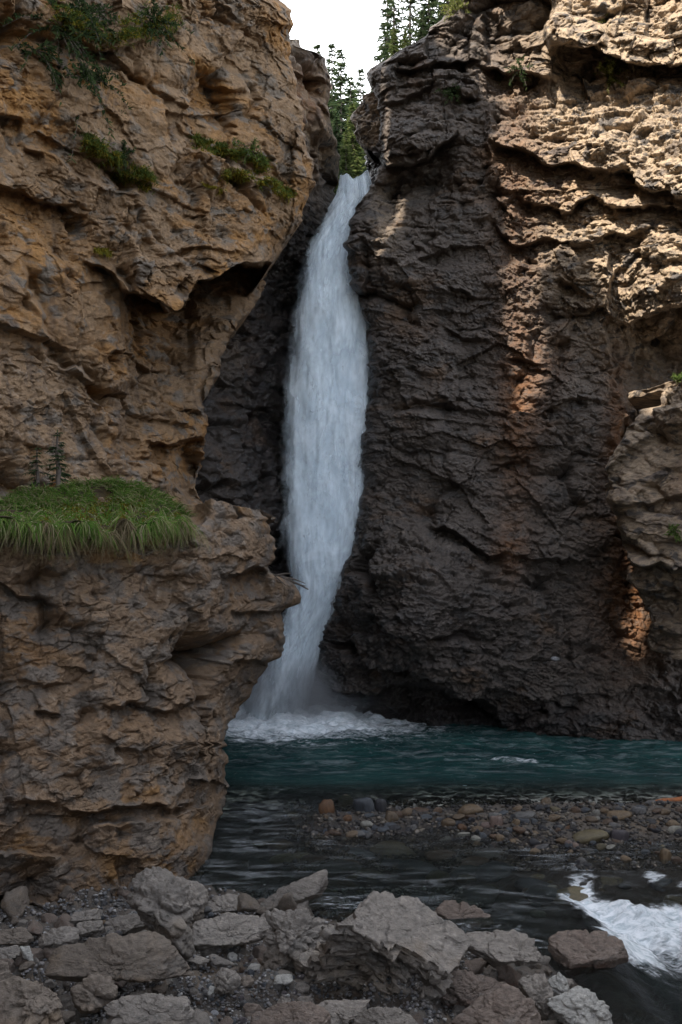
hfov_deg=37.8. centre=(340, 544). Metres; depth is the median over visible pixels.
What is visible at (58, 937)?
boulder
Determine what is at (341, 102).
spruce tree
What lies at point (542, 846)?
cobble
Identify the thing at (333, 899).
cobble
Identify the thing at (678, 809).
cobble
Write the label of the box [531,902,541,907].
cobble
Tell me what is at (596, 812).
cobble
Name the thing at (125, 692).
cliff
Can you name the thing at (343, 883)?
cobble
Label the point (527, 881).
cobble
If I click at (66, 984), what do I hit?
rubble stone
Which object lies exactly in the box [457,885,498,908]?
cobble
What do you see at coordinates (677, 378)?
shrub
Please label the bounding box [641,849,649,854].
cobble
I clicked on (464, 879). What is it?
cobble
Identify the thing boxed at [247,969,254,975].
pebble
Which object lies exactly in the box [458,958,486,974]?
rubble stone
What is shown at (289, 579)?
broken branch
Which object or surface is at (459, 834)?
cobble
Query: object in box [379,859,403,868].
cobble
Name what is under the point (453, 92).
shrub
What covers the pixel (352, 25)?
sky
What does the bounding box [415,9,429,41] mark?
spruce tree
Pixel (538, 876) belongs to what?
cobble
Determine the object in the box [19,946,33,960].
boulder
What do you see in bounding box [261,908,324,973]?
boulder
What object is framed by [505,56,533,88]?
shrub
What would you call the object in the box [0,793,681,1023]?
ground
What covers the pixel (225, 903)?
boulder
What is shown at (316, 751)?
water
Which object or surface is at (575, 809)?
cobble
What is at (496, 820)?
cobble
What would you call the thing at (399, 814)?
cobble
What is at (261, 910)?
rubble stone
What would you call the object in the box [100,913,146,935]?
boulder
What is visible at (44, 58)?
shrub
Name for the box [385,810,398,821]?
cobble
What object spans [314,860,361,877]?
cobble
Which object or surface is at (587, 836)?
cobble
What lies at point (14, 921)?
rubble stone
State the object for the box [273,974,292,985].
boulder
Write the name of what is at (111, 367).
cliff
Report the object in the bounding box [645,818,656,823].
cobble
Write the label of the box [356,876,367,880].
cobble
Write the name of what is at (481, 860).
cobble
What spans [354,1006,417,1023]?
boulder
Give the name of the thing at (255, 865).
cobble
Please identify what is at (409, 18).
spruce tree
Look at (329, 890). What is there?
cobble
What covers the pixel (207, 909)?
pebble
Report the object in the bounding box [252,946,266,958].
rubble stone
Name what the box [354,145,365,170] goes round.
spruce tree
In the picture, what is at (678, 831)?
cobble
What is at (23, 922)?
rubble stone
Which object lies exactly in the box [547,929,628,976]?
boulder
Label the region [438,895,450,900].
cobble
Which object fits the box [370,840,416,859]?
cobble
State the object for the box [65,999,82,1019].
rubble stone
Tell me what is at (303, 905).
boulder
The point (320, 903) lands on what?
boulder
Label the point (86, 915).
boulder
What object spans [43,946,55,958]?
rubble stone
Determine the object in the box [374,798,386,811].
cobble
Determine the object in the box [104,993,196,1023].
boulder
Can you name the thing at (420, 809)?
cobble
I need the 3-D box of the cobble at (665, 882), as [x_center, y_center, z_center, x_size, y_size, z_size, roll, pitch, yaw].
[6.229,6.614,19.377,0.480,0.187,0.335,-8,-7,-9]
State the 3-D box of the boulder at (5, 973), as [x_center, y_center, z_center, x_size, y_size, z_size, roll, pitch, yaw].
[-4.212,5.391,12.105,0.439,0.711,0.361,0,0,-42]
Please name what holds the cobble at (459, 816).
on the pebbles at (415, 815)
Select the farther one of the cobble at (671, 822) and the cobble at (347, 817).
the cobble at (347, 817)
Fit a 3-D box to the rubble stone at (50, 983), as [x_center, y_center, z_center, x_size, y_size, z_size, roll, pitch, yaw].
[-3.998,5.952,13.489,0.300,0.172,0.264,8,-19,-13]
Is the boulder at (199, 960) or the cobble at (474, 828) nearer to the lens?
the boulder at (199, 960)
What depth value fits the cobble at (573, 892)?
18.65 m
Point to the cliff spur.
(365, 118)
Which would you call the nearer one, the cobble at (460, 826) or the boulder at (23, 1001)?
the boulder at (23, 1001)
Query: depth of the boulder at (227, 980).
12.91 m
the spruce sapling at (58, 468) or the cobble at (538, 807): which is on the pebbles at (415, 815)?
the cobble at (538, 807)
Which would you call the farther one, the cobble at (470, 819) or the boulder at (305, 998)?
the cobble at (470, 819)
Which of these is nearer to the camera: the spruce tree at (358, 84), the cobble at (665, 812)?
the cobble at (665, 812)
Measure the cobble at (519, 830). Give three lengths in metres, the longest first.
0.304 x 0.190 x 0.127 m
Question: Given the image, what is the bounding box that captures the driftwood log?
[655,796,681,801]
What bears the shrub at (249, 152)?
on the cliff at (111, 367)
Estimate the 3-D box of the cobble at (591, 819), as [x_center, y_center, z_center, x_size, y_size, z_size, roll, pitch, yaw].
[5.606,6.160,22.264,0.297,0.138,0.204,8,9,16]
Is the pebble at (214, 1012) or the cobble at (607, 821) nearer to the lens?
the pebble at (214, 1012)
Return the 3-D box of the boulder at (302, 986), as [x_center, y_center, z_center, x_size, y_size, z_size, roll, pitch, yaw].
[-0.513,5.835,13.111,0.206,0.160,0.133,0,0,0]
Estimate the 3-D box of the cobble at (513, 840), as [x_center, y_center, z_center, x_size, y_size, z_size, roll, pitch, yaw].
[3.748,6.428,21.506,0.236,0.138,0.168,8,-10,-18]
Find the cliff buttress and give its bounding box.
[604,380,681,659]
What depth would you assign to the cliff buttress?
28.06 m
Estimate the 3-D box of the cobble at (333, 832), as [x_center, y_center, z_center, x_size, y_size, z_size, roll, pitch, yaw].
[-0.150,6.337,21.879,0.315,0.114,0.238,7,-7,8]
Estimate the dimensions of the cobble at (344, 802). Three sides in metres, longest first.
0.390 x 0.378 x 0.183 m
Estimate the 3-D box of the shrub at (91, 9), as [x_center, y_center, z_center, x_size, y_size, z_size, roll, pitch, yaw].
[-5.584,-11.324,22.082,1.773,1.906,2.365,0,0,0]
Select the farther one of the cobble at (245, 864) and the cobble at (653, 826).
the cobble at (653, 826)
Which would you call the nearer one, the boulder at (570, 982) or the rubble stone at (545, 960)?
the boulder at (570, 982)
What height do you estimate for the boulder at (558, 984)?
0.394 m
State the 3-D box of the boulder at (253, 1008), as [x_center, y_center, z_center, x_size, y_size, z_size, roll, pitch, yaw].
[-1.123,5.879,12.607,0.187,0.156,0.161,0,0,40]
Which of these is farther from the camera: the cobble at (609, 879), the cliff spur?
the cliff spur
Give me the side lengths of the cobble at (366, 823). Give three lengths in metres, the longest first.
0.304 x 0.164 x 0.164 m
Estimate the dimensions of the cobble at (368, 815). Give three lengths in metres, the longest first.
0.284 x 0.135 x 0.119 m
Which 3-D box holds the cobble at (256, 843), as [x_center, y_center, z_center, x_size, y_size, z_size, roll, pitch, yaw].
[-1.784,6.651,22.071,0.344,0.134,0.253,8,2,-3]
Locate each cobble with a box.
[241,861,248,867]
[248,859,271,871]
[253,840,267,847]
[257,841,273,850]
[268,840,292,851]
[269,853,292,867]
[281,867,289,871]
[287,812,297,817]
[293,852,309,859]
[301,861,324,868]
[306,797,321,805]
[309,894,342,916]
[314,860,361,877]
[318,799,334,813]
[323,889,338,893]
[324,892,340,897]
[327,880,356,891]
[328,829,340,835]
[331,911,353,922]
[339,794,352,808]
[339,845,375,859]
[342,815,351,820]
[346,830,357,837]
[347,869,381,879]
[353,797,374,814]
[356,830,365,836]
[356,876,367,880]
[360,820,372,827]
[363,813,374,817]
[365,832,372,839]
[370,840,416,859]
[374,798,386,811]
[377,826,388,832]
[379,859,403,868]
[384,822,396,826]
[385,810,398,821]
[393,811,402,817]
[396,859,441,877]
[401,807,411,815]
[410,824,416,829]
[410,893,428,900]
[411,807,428,811]
[421,814,432,819]
[424,849,455,861]
[425,870,449,884]
[433,807,441,812]
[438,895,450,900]
[439,836,451,841]
[441,819,455,826]
[449,865,480,880]
[452,813,464,819]
[456,856,488,865]
[456,900,476,905]
[457,804,483,815]
[457,823,466,830]
[457,832,469,838]
[457,875,476,883]
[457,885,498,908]
[465,814,477,819]
[468,817,474,821]
[471,826,483,832]
[471,835,480,842]
[472,847,507,859]
[474,861,512,881]
[479,832,486,838]
[481,822,490,827]
[484,883,498,889]
[488,812,499,818]
[489,815,502,827]
[489,834,497,839]
[490,876,500,881]
[495,834,504,843]
[498,810,508,814]
[502,831,509,836]
[509,838,518,843]
[512,819,519,825]
[512,826,525,833]
[513,805,522,810]
[514,811,535,820]
[514,877,549,891]
[516,818,529,822]
[519,853,526,859]
[524,885,558,902]
[528,848,540,854]
[529,838,539,845]
[529,910,545,917]
[530,874,544,879]
[531,818,537,823]
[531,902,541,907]
[534,804,543,810]
[536,844,548,849]
[538,824,547,830]
[540,798,550,803]
[548,814,561,821]
[550,806,560,811]
[553,824,563,829]
[553,886,591,906]
[556,838,566,843]
[564,843,572,847]
[570,806,580,812]
[570,821,576,828]
[573,829,608,843]
[578,857,586,864]
[582,807,590,813]
[585,816,598,821]
[591,809,600,814]
[596,843,605,850]
[599,798,610,803]
[600,808,608,813]
[601,819,612,824]
[601,876,622,888]
[606,844,615,849]
[607,810,632,819]
[608,822,620,827]
[610,829,628,841]
[612,815,617,821]
[617,884,630,889]
[620,855,631,862]
[631,806,646,814]
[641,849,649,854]
[645,800,655,804]
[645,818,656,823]
[648,824,656,831]
[648,827,660,832]
[649,878,672,887]
[651,808,663,812]
[656,800,664,805]
[659,809,669,814]
[659,848,671,863]
[663,895,681,906]
[666,820,679,826]
[667,826,681,833]
[672,856,681,864]
[673,829,681,836]
[675,807,681,812]
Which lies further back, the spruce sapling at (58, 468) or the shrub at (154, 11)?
the shrub at (154, 11)
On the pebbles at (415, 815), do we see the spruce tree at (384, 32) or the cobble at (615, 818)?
the cobble at (615, 818)
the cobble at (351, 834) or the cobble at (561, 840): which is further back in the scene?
the cobble at (351, 834)
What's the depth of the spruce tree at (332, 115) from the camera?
53.93 m
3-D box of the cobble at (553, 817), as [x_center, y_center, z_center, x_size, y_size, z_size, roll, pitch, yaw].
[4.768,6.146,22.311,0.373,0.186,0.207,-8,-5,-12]
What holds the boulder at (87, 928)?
on the ground
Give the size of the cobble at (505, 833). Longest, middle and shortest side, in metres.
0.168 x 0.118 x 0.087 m
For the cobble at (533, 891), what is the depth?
18.83 m
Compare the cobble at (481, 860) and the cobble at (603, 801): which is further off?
the cobble at (603, 801)
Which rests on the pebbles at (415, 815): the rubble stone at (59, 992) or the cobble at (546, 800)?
the cobble at (546, 800)
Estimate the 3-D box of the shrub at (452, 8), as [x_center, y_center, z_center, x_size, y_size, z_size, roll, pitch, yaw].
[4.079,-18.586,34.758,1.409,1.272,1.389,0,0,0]
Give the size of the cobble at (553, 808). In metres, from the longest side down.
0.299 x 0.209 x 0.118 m
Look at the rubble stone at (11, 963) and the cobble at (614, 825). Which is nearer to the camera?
the rubble stone at (11, 963)
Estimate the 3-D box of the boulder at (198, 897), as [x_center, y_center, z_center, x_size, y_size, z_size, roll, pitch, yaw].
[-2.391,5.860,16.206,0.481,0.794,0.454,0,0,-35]
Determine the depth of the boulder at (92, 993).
12.06 m
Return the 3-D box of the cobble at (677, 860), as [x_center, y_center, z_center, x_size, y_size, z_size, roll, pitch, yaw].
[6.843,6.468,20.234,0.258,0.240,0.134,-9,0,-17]
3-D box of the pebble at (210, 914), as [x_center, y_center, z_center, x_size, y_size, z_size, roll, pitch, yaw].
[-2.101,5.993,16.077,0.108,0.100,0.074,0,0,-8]
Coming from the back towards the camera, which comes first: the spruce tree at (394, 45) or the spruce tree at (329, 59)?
the spruce tree at (329, 59)
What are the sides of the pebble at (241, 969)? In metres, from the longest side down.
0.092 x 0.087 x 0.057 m
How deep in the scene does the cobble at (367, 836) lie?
21.77 m
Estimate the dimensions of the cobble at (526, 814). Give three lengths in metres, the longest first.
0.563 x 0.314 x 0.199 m
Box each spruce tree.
[311,40,323,54]
[325,39,339,123]
[327,49,354,148]
[327,84,337,126]
[332,116,344,192]
[334,130,356,193]
[342,101,366,177]
[344,75,358,138]
[354,65,367,160]
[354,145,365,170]
[358,0,395,175]
[376,0,408,64]
[386,28,399,56]
[396,0,423,44]
[399,28,409,48]
[408,0,438,41]
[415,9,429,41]
[434,1,443,21]
[435,0,450,17]
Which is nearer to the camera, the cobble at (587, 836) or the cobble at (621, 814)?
the cobble at (587, 836)
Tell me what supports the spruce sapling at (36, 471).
on the cliff at (125, 692)
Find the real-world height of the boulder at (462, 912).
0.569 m
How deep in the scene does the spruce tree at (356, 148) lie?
49.88 m
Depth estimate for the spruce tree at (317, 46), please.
60.00 m
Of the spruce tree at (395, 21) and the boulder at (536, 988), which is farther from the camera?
the spruce tree at (395, 21)
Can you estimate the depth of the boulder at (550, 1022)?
12.63 m
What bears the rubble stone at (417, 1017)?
on the ground
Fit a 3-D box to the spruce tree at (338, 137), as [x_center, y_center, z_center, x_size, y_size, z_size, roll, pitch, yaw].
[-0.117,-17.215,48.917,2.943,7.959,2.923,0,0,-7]
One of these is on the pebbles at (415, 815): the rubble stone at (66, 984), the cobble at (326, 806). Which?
the cobble at (326, 806)
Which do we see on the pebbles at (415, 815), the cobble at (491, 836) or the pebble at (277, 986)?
the cobble at (491, 836)
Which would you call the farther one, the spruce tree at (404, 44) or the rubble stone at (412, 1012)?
the spruce tree at (404, 44)
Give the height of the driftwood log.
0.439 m
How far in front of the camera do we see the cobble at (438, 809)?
23.41 m
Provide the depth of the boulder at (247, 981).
13.08 m
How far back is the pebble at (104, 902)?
17.15 m
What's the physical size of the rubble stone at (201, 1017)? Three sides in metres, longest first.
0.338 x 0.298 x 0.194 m
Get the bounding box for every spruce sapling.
[22,448,50,488]
[44,430,71,486]
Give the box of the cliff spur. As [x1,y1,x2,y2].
[350,92,402,199]
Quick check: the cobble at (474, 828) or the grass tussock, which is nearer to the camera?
the grass tussock
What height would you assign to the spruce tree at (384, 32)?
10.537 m
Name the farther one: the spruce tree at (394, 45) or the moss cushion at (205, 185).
the spruce tree at (394, 45)
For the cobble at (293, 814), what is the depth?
24.30 m
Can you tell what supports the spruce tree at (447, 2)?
on the cliff at (514, 258)
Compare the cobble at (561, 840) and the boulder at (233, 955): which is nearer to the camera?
the boulder at (233, 955)
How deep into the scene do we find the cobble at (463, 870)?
20.10 m
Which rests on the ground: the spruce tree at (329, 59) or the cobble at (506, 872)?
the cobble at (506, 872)
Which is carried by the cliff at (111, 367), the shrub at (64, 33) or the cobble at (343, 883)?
the shrub at (64, 33)
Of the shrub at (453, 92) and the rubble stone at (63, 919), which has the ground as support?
the rubble stone at (63, 919)
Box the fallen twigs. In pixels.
[261,573,284,584]
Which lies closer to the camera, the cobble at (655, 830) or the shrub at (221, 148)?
the cobble at (655, 830)
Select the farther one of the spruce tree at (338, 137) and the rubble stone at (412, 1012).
the spruce tree at (338, 137)
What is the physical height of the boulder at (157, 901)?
1.301 m
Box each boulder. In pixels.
[0,927,33,945]
[0,945,19,958]
[0,959,11,979]
[0,976,64,1023]
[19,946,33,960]
[38,926,79,948]
[44,930,192,982]
[70,908,100,924]
[70,974,117,1016]
[76,920,103,936]
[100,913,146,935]
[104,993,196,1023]
[125,866,194,959]
[185,954,208,964]
[187,880,208,923]
[192,912,272,950]
[205,894,237,913]
[207,986,215,998]
[209,954,233,966]
[214,967,240,994]
[227,952,236,961]
[241,975,253,987]
[243,1003,261,1013]
[247,963,259,971]
[251,1001,330,1023]
[260,869,327,911]
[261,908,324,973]
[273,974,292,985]
[276,996,290,1003]
[295,981,309,992]
[296,900,310,913]
[297,996,314,1003]
[298,891,470,1002]
[308,898,330,910]
[318,999,369,1023]
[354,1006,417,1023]
[435,900,495,931]
[440,989,457,1007]
[449,969,506,1006]
[450,984,542,1023]
[465,929,542,965]
[518,973,553,1020]
[542,1020,557,1023]
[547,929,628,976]
[547,985,612,1023]
[548,972,568,995]
[566,978,573,986]
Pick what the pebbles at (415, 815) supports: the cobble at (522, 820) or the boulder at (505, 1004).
the cobble at (522, 820)
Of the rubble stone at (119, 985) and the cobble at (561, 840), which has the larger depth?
the cobble at (561, 840)
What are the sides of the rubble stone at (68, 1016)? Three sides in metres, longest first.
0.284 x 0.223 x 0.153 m
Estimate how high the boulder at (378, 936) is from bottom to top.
1.696 m
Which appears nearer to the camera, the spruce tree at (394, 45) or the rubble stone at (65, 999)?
the rubble stone at (65, 999)
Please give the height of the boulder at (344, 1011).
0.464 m
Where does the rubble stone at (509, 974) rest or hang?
on the ground
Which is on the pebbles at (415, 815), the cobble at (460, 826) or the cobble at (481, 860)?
the cobble at (460, 826)
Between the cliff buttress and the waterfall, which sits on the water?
the waterfall
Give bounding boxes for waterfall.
[246,170,371,718]
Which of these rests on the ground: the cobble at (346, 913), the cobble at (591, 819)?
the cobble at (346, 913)
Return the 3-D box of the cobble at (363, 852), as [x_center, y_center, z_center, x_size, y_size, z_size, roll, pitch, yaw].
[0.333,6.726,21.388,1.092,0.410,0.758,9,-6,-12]
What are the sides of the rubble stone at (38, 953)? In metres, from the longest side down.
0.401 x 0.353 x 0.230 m
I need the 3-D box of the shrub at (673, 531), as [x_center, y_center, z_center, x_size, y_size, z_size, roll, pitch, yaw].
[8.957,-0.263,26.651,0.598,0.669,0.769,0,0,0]
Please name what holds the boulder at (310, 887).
on the ground
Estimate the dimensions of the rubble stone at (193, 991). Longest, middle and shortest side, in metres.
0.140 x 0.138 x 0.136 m
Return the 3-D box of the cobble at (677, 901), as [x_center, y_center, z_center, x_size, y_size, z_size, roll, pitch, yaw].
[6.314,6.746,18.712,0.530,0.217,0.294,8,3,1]
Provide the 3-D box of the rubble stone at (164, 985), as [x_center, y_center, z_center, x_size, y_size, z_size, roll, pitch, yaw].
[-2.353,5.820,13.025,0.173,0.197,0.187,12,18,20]
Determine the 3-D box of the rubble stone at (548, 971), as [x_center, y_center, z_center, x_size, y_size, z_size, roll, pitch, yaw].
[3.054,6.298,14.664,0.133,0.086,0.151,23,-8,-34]
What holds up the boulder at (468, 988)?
on the ground
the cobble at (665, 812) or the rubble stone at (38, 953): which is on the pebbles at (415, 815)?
the cobble at (665, 812)
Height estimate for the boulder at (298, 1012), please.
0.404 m
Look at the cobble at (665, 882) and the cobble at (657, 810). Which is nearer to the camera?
the cobble at (665, 882)
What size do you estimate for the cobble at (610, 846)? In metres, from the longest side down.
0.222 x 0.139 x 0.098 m
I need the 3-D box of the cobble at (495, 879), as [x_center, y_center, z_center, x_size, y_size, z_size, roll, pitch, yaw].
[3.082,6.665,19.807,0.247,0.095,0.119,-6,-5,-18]
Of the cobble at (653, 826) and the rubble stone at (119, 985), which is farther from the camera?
the cobble at (653, 826)
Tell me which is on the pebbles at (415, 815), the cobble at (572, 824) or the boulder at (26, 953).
the cobble at (572, 824)
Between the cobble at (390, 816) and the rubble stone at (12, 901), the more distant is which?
the cobble at (390, 816)
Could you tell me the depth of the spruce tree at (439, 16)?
41.47 m
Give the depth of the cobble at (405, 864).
20.27 m
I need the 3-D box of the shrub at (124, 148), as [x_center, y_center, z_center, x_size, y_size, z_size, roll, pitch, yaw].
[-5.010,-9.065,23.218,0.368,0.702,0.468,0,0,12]
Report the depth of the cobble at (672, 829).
21.75 m
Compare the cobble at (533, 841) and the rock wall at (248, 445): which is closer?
the cobble at (533, 841)
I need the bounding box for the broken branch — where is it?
[273,573,308,589]
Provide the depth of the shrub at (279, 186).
26.21 m
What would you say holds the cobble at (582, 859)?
on the pebbles at (415, 815)
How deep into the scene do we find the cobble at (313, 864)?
20.63 m
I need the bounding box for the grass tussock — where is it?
[0,475,214,576]
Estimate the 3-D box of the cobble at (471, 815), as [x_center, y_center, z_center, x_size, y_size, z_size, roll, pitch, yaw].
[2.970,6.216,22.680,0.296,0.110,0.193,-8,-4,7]
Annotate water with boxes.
[189,704,681,1023]
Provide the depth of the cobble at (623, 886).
19.20 m
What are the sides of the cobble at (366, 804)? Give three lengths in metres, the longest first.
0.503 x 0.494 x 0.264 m
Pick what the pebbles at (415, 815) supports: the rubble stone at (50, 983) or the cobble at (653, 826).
the cobble at (653, 826)
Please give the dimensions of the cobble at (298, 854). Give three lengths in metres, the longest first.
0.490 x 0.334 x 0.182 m
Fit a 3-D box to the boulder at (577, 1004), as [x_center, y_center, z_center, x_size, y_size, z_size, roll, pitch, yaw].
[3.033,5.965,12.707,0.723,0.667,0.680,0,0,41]
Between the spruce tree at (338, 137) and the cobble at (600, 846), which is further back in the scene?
the spruce tree at (338, 137)
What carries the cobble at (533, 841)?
on the pebbles at (415, 815)
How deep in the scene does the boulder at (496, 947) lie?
13.56 m
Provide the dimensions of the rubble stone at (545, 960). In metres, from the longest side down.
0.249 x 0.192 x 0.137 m
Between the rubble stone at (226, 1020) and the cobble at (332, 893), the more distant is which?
the cobble at (332, 893)
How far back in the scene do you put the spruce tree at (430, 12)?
42.39 m
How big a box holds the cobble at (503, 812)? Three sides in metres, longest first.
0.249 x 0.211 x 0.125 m
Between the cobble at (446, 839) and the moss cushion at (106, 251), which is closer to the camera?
the cobble at (446, 839)
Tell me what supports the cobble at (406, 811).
on the pebbles at (415, 815)
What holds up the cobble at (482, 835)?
on the pebbles at (415, 815)
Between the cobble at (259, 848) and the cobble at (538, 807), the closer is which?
the cobble at (259, 848)
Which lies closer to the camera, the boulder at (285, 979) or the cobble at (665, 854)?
the boulder at (285, 979)
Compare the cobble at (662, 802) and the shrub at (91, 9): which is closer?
the shrub at (91, 9)
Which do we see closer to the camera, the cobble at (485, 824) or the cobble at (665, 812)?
the cobble at (485, 824)
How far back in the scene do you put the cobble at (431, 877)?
19.81 m
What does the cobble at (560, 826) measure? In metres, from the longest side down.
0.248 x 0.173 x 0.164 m
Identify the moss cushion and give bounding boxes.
[79,132,159,194]
[93,247,113,260]
[200,182,226,195]
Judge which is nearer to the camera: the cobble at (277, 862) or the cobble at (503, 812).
the cobble at (277, 862)
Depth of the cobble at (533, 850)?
20.74 m
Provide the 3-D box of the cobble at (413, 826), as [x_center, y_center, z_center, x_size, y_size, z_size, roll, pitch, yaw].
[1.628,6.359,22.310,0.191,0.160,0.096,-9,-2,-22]
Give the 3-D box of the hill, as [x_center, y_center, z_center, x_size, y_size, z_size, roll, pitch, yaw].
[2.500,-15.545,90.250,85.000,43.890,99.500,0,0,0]
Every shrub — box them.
[0,0,115,102]
[12,38,77,106]
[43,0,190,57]
[47,0,121,61]
[50,61,133,162]
[121,140,135,169]
[137,0,195,65]
[188,132,277,178]
[219,166,298,202]
[234,137,264,163]
[432,83,461,104]
[437,0,471,21]
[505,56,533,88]
[593,54,631,93]
[664,524,681,543]
[671,371,681,382]
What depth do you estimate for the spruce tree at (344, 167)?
47.45 m
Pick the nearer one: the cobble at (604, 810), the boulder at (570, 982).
the boulder at (570, 982)
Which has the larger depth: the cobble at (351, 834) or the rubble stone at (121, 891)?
the cobble at (351, 834)
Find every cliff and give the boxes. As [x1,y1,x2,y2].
[0,0,315,504]
[0,496,300,906]
[306,0,681,741]
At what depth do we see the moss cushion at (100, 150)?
23.19 m
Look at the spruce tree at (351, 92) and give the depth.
59.97 m
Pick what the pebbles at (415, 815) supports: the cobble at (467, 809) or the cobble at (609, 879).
the cobble at (467, 809)
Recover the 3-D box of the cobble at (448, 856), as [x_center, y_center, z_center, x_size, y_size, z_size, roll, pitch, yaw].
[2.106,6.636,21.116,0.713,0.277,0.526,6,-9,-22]
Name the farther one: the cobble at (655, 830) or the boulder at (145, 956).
the cobble at (655, 830)
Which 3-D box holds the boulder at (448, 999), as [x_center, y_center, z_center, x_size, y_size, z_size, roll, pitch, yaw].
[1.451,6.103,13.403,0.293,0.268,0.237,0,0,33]
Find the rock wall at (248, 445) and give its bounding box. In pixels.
[195,39,339,704]
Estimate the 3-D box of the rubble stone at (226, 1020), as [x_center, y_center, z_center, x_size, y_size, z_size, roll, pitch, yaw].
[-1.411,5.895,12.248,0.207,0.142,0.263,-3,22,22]
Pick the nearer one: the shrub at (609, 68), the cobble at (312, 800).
the cobble at (312, 800)
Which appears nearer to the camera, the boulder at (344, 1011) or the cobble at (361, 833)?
the boulder at (344, 1011)
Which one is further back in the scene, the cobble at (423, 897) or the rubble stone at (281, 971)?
the cobble at (423, 897)
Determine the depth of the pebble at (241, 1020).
12.28 m
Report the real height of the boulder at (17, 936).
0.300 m
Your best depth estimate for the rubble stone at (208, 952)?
14.57 m
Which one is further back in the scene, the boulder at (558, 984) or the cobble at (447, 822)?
the cobble at (447, 822)
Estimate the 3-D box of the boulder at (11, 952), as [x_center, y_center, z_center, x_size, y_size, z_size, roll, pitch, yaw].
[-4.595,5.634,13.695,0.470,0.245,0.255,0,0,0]
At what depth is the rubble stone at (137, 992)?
12.43 m
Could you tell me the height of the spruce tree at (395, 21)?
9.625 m
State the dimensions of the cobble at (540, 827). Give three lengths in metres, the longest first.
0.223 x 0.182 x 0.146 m
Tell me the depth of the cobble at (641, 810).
22.77 m
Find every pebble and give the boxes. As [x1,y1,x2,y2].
[101,900,107,905]
[204,906,211,913]
[208,912,213,917]
[211,1010,218,1015]
[238,999,246,1006]
[238,1017,246,1023]
[239,967,244,972]
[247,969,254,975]
[273,983,281,989]
[296,974,304,979]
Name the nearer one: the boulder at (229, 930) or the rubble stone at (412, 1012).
the rubble stone at (412, 1012)
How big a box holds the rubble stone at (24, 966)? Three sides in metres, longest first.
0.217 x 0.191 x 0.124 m
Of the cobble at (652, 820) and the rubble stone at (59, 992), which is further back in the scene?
the cobble at (652, 820)
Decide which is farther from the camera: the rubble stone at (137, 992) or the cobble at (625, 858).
the cobble at (625, 858)
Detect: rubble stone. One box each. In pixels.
[0,886,29,918]
[1,958,14,972]
[10,917,18,926]
[14,948,44,966]
[17,919,27,925]
[19,961,35,971]
[27,920,42,935]
[41,913,57,923]
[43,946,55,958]
[43,979,56,989]
[53,913,75,928]
[56,989,63,996]
[58,885,74,898]
[58,994,71,1009]
[60,1010,75,1022]
[63,981,71,987]
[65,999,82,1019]
[99,1017,105,1023]
[114,981,124,988]
[117,886,130,899]
[130,990,147,994]
[153,980,167,994]
[159,978,171,985]
[189,987,198,997]
[194,1008,210,1023]
[200,946,226,957]
[219,1016,233,1023]
[237,893,260,912]
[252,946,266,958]
[256,906,265,913]
[272,969,290,981]
[278,892,297,910]
[408,1007,425,1018]
[412,1013,423,1023]
[452,1005,466,1014]
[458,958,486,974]
[497,964,521,987]
[540,955,550,965]
[544,969,552,975]
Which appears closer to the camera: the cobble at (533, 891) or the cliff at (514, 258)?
the cobble at (533, 891)
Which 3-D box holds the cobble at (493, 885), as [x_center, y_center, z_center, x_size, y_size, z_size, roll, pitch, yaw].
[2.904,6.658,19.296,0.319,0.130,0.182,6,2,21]
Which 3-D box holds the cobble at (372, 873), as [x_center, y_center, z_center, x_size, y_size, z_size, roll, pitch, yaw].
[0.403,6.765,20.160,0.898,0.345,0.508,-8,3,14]
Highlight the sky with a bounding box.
[280,0,445,119]
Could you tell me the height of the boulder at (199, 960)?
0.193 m
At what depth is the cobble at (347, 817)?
22.55 m
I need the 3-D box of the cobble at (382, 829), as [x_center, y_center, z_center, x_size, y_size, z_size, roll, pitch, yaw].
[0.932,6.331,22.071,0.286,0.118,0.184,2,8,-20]
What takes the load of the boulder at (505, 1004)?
on the ground
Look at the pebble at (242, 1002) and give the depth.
12.84 m
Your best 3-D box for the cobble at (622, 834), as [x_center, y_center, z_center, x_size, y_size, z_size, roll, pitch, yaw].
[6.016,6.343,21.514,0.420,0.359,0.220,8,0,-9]
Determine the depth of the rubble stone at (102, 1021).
12.04 m
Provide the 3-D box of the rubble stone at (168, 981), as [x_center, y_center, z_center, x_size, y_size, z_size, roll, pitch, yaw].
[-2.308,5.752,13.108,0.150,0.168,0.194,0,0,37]

